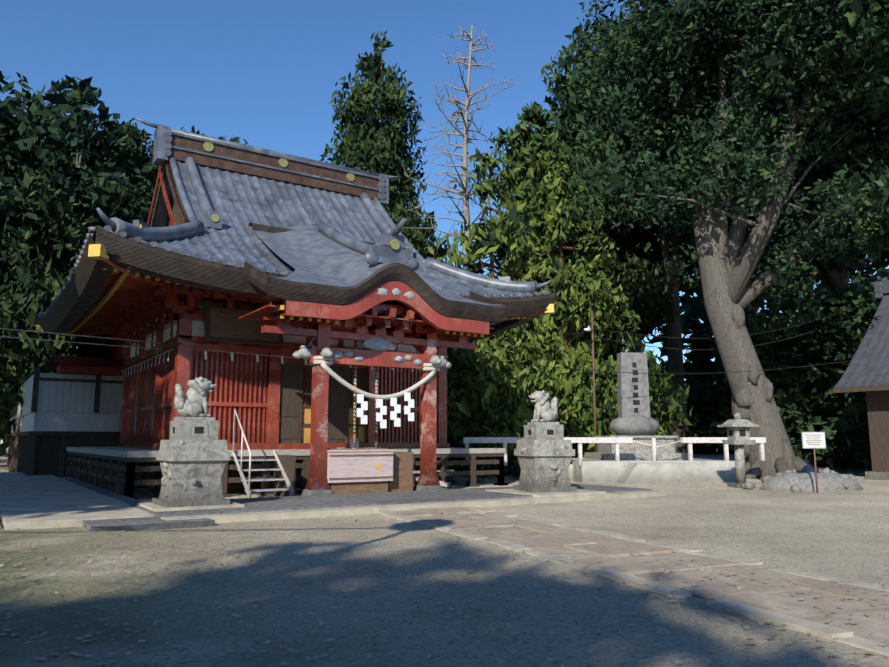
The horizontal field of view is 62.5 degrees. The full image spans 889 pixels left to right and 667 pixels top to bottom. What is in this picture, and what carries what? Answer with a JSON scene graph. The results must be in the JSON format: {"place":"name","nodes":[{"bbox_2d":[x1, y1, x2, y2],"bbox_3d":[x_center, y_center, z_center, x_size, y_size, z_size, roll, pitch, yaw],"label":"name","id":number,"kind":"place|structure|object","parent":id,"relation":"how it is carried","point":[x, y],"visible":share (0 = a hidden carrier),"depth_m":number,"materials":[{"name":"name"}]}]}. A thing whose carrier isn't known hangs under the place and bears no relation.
{"place":"outdoors","nodes":[
{"label":"outdoors","id":0,"kind":"place"},
{"bbox_2d":[37,117,555,341],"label":"roof trim","id":1,"kind":"structure","parent":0,"point":[74,300],"depth_m":20.00,"materials":[{"name":"tile"}]},
{"bbox_2d":[153,162,261,310],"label":"wall","id":2,"kind":"structure","parent":1,"relation":"attached to","point":[161,216],"depth_m":22.14,"materials":[{"name":"wood"}]},
{"bbox_2d":[102,160,550,296],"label":"roof front","id":3,"kind":"structure","parent":1,"relation":"on","point":[240,201],"depth_m":20.71,"materials":[{"name":"tile"}]},
{"bbox_2d":[0,442,839,490],"bbox_3d":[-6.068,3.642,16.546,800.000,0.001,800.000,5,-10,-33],"label":"ground","id":4,"kind":"structure","parent":0,"point":[4,468],"depth_m":38.41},
{"bbox_2d":[0,171,68,289],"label":"tree","id":5,"kind":"object","parent":4,"relation":"on","point":[13,217],"visible":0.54,"depth_m":30.12,"materials":[{"name":"green plant"}]},
{"bbox_2d":[0,165,116,471],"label":"tree","id":6,"kind":"object","parent":4,"relation":"on","point":[21,307],"visible":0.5,"depth_m":28.65,"materials":[{"name":"green plant"}]},
{"bbox_2d":[7,336,124,476],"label":"outbuilding","id":7,"kind":"structure","parent":4,"relation":"on","point":[73,401],"depth_m":23.89,"materials":[{"name":"paint"}]},
{"bbox_2d":[0,71,156,343],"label":"tree","id":8,"kind":"object","parent":4,"relation":"on","point":[83,196],"visible":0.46,"depth_m":34.16,"materials":[{"name":"green plant"}]},
{"bbox_2d":[0,75,205,352],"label":"tree","id":9,"kind":"object","parent":4,"relation":"on","point":[126,148],"visible":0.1,"depth_m":41.47,"materials":[{"name":"green plant"}]},
{"bbox_2d":[160,135,247,168],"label":"tree","id":10,"kind":"object","parent":4,"relation":"on","point":[234,139],"depth_m":52.01,"materials":[{"name":"green plant"}]},
{"bbox_2d":[65,447,507,499],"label":"deck","id":11,"kind":"structure","parent":4,"relation":"on","point":[102,468],"depth_m":17.55,"materials":[{"name":"grey wood"}]},
{"bbox_2d":[117,310,449,449],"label":"shrine walls","id":12,"kind":"structure","parent":11,"relation":"on","point":[268,398],"depth_m":18.41,"materials":[{"name":"red paint"}]},
{"bbox_2d":[204,302,282,345],"bbox_3d":[-4.737,-0.212,17.355,1.850,0.912,0.300,5,-10,-33],"label":"wall panel","id":13,"kind":"object","parent":12,"relation":"attached to","point":[222,323],"visible":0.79,"depth_m":17.15,"materials":[{"name":"brown wood"}]},
{"bbox_2d":[36,244,553,344],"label":"roof eaves","id":14,"kind":"object","parent":12,"relation":"on","point":[126,304],"visible":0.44,"depth_m":17.44,"materials":[{"name":"red paint"}]},
{"bbox_2d":[320,30,442,261],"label":"tree","id":15,"kind":"object","parent":4,"relation":"on","point":[362,146],"visible":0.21,"depth_m":40.48,"materials":[{"name":"green plant"}]},
{"bbox_2d":[420,211,447,263],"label":"tree","id":16,"kind":"object","parent":4,"relation":"on","point":[444,242],"depth_m":46.89,"materials":[{"name":"green plant"}]},
{"bbox_2d":[0,267,888,455],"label":"tree belt","id":17,"kind":"object","parent":4,"relation":"on","point":[694,310],"visible":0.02,"depth_m":63.09,"materials":[{"name":"green plant"}]},
{"bbox_2d":[395,25,520,275],"bbox_3d":[0.903,-5.238,38.002,8.400,23.782,6.818,0,-8,-3],"label":"dead tree","id":18,"kind":"object","parent":4,"relation":"on","point":[465,193],"visible":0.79,"depth_m":38.51,"materials":[{"name":"grey wood"}]},
{"bbox_2d":[447,416,514,476],"bbox_3d":[0.791,4.070,25.630,5.442,2.195,5.233,5,-10,-33],"label":"shrub","id":19,"kind":"object","parent":4,"relation":"on","point":[449,433],"visible":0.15,"depth_m":24.82,"materials":[{"name":"green plant"}]},
{"bbox_2d":[425,179,605,478],"bbox_3d":[1.907,-0.235,27.606,8.544,11.722,8.128,5,-10,-33],"label":"tree","id":20,"kind":"object","parent":4,"relation":"on","point":[494,396],"visible":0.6,"depth_m":26.32,"materials":[{"name":"green plant"}]},
{"bbox_2d":[461,101,634,363],"bbox_3d":[5.018,-2.755,36.436,8.974,18.788,8.253,5,-10,-33],"label":"tree","id":21,"kind":"object","parent":4,"relation":"on","point":[529,159],"visible":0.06,"depth_m":35.81,"materials":[{"name":"green plant"}]},
{"bbox_2d":[499,169,628,457],"bbox_3d":[4.918,-0.571,30.902,5.692,12.937,8.291,-2,-8,12],"label":"tree","id":22,"kind":"object","parent":4,"relation":"on","point":[584,299],"visible":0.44,"depth_m":29.86,"materials":[{"name":"green plant"}]},
{"bbox_2d":[489,14,678,343],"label":"tree","id":23,"kind":"object","parent":4,"relation":"on","point":[649,295],"visible":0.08,"depth_m":40.37,"materials":[{"name":"green plant"}]},
{"bbox_2d":[517,119,693,352],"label":"tree","id":24,"kind":"object","parent":4,"relation":"on","point":[680,297],"depth_m":50.29,"materials":[{"name":"green plant"}]},
{"bbox_2d":[515,0,702,452],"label":"tree","id":25,"kind":"object","parent":4,"relation":"on","point":[670,238],"visible":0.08,"depth_m":40.29,"materials":[{"name":"green plant"}]},
{"bbox_2d":[576,258,692,451],"bbox_3d":[7.612,1.258,33.427,6.840,10.000,5.751,-3,-9,18],"label":"tree","id":26,"kind":"object","parent":4,"relation":"on","point":[614,349],"visible":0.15,"depth_m":32.11,"materials":[{"name":"green plant"}]},
{"bbox_2d":[584,417,697,453],"bbox_3d":[7.891,5.010,32.744,5.739,2.581,7.340,5,-10,-33],"label":"shrub","id":27,"kind":"object","parent":4,"relation":"on","point":[685,446],"visible":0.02,"depth_m":32.12,"materials":[{"name":"green plant"}]},
{"bbox_2d":[654,380,705,452],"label":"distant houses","id":28,"kind":"structure","parent":4,"relation":"on","point":[699,446],"depth_m":65.31,"materials":[{"name":"plant"}]},
{"bbox_2d":[560,0,888,477],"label":"tree","id":29,"kind":"object","parent":4,"relation":"on","point":[735,73],"visible":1,"depth_m":23.93,"materials":[{"name":"green plant"}]},
{"bbox_2d":[731,304,808,478],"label":"tree burls","id":30,"kind":"object","parent":29,"relation":"attached to","point":[741,403],"visible":0.35,"depth_m":23.45,"materials":[{"name":"plant"}]},
{"bbox_2d":[681,227,797,341],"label":"tree","id":31,"kind":"object","parent":4,"relation":"on","point":[745,308],"depth_m":49.08,"materials":[{"name":"green plant"}]},
{"bbox_2d":[676,329,856,467],"bbox_3d":[17.505,3.338,36.381,8.878,7.347,9.025,5,-10,-33],"label":"shrub","id":32,"kind":"object","parent":4,"relation":"on","point":[720,392],"visible":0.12,"depth_m":36.74,"materials":[{"name":"green plant"}]},
{"bbox_2d":[644,85,888,467],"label":"tree","id":33,"kind":"object","parent":4,"relation":"on","point":[833,275],"visible":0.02,"depth_m":33.83,"materials":[{"name":"green plant"}]},
{"bbox_2d":[697,283,880,466],"bbox_3d":[16.452,2.337,31.358,8.872,7.781,9.161,5,-10,-33],"label":"tree","id":34,"kind":"object","parent":4,"relation":"on","point":[834,409],"visible":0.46,"depth_m":29.91,"materials":[{"name":"green plant"}]},
{"bbox_2d":[741,465,862,491],"bbox_3d":[9.109,3.772,18.291,3.084,0.984,2.001,4,-9,-26],"label":"rock pile","id":35,"kind":"object","parent":4,"relation":"on","point":[804,480],"visible":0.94,"depth_m":17.73,"materials":[{"name":"white stone"}]},
{"bbox_2d":[750,278,880,473],"bbox_3d":[16.943,1.778,29.384,8.101,8.558,8.193,5,-10,-33],"label":"tree","id":36,"kind":"object","parent":4,"relation":"on","point":[859,445],"visible":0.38,"depth_m":28.97,"materials":[{"name":"green plant"}]},
{"bbox_2d":[757,179,885,462],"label":"tree","id":37,"kind":"object","parent":4,"relation":"on","point":[877,264],"depth_m":40.34,"materials":[{"name":"green plant"}]},
{"bbox_2d":[794,109,888,280],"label":"tree","id":38,"kind":"object","parent":4,"relation":"on","point":[852,268],"visible":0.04,"depth_m":31.01,"materials":[{"name":"green plant"}]},
{"bbox_2d":[0,466,888,666],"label":"ground","id":39,"kind":"structure","parent":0,"point":[816,519],"depth_m":6.04,"materials":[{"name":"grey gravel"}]},
{"bbox_2d":[0,472,664,531],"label":"stone pavement","id":40,"kind":"structure","parent":39,"relation":"on","point":[39,501],"depth_m":12.90,"materials":[{"name":"grey stone"}]},
{"bbox_2d":[232,409,301,497],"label":"stairs","id":41,"kind":"structure","parent":40,"relation":"on","point":[284,478],"depth_m":15.73,"materials":[{"name":"metal"}]},
{"bbox_2d":[261,302,475,495],"bbox_3d":[-2.094,1.617,17.248,5.330,4.210,3.675,5,-10,-33],"label":"porch frame","id":42,"kind":"object","parent":40,"relation":"on","point":[379,342],"visible":0.67,"depth_m":16.29,"materials":[{"name":"red wood"}]},
{"bbox_2d":[0,328,439,447],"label":"shimenawa rope","id":43,"kind":"object","parent":42,"relation":"hanging from","point":[359,395],"visible":0.69,"depth_m":16.32,"materials":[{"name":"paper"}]},
{"bbox_2d":[239,218,506,341],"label":"porch roof","id":44,"kind":"structure","parent":42,"relation":"on","point":[336,276],"depth_m":16.22,"materials":[{"name":"grey tile"}]},
{"bbox_2d":[326,438,412,493],"bbox_3d":[-1.972,3.008,16.598,2.180,1.270,1.740,5,-10,-33],"label":"offering box","id":45,"kind":"object","parent":40,"relation":"on","point":[351,470],"visible":0.85,"depth_m":15.84,"materials":[{"name":"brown wood"}]},
{"bbox_2d":[137,489,605,511],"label":"pedestal slabs","id":46,"kind":"structure","parent":39,"relation":"on","point":[152,506],"depth_m":14.50,"materials":[{"name":"grey stone"}]},
{"bbox_2d":[152,377,230,507],"bbox_3d":[-4.249,1.820,12.436,1.040,2.167,1.020,5,-10,-33],"label":"guardian lion statue","id":47,"kind":"object","parent":46,"relation":"on","point":[192,455],"visible":1,"depth_m":12.11,"materials":[{"name":"white stone"}]},
{"bbox_2d":[513,390,576,492],"bbox_3d":[2.136,2.319,15.874,1.063,2.167,1.020,3,-9,-18],"label":"guardian lion statue","id":48,"kind":"object","parent":46,"relation":"on","point":[544,452],"visible":1,"depth_m":15.52,"materials":[{"name":"white stone"}]},
{"bbox_2d":[463,352,765,483],"bbox_3d":[4.899,2.538,22.867,9.000,4.000,4.500,1,-8,-5],"label":"monument","id":49,"kind":"object","parent":39,"relation":"on","point":[632,452],"visible":0.88,"depth_m":21.59,"materials":[{"name":"stone"}]},
{"bbox_2d":[450,306,862,451],"bbox_3d":[6.950,1.744,23.703,14.813,5.811,3.313,3,-9,-20],"label":"pole and wires","id":50,"kind":"object","parent":39,"relation":"on","point":[589,328],"visible":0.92,"depth_m":24.75,"materials":[{"name":"paint"}]},
{"bbox_2d":[717,413,758,487],"bbox_3d":[7.658,3.029,19.042,0.740,1.930,0.740,1,-8,-8],"label":"stone lantern","id":51,"kind":"object","parent":39,"relation":"on","point":[738,433],"visible":0.92,"depth_m":18.90,"materials":[{"name":"grey stone"}]},
{"bbox_2d":[801,432,825,492],"bbox_3d":[8.608,2.998,17.017,0.550,1.410,0.042,0,-8,-3],"label":"sign board","id":52,"kind":"object","parent":39,"relation":"on","point":[813,440],"visible":0.92,"depth_m":17.07,"materials":[{"name":"metal"}]},
{"bbox_2d":[833,277,888,479],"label":"shed","id":53,"kind":"structure","parent":39,"relation":"on","point":[867,370],"depth_m":23.02,"materials":[{"name":"brown wood"}]},
{"bbox_2d":[0,0,888,441],"label":"sky","id":54,"kind":"structure","parent":0,"point":[263,73],"materials":[{"name":"blue"}]},
{"bbox_2d":[378,507,888,655],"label":"approach path","id":55,"kind":"structure","parent":0,"point":[750,599],"depth_m":6.58,"materials":[{"name":"stone"}]}
]}

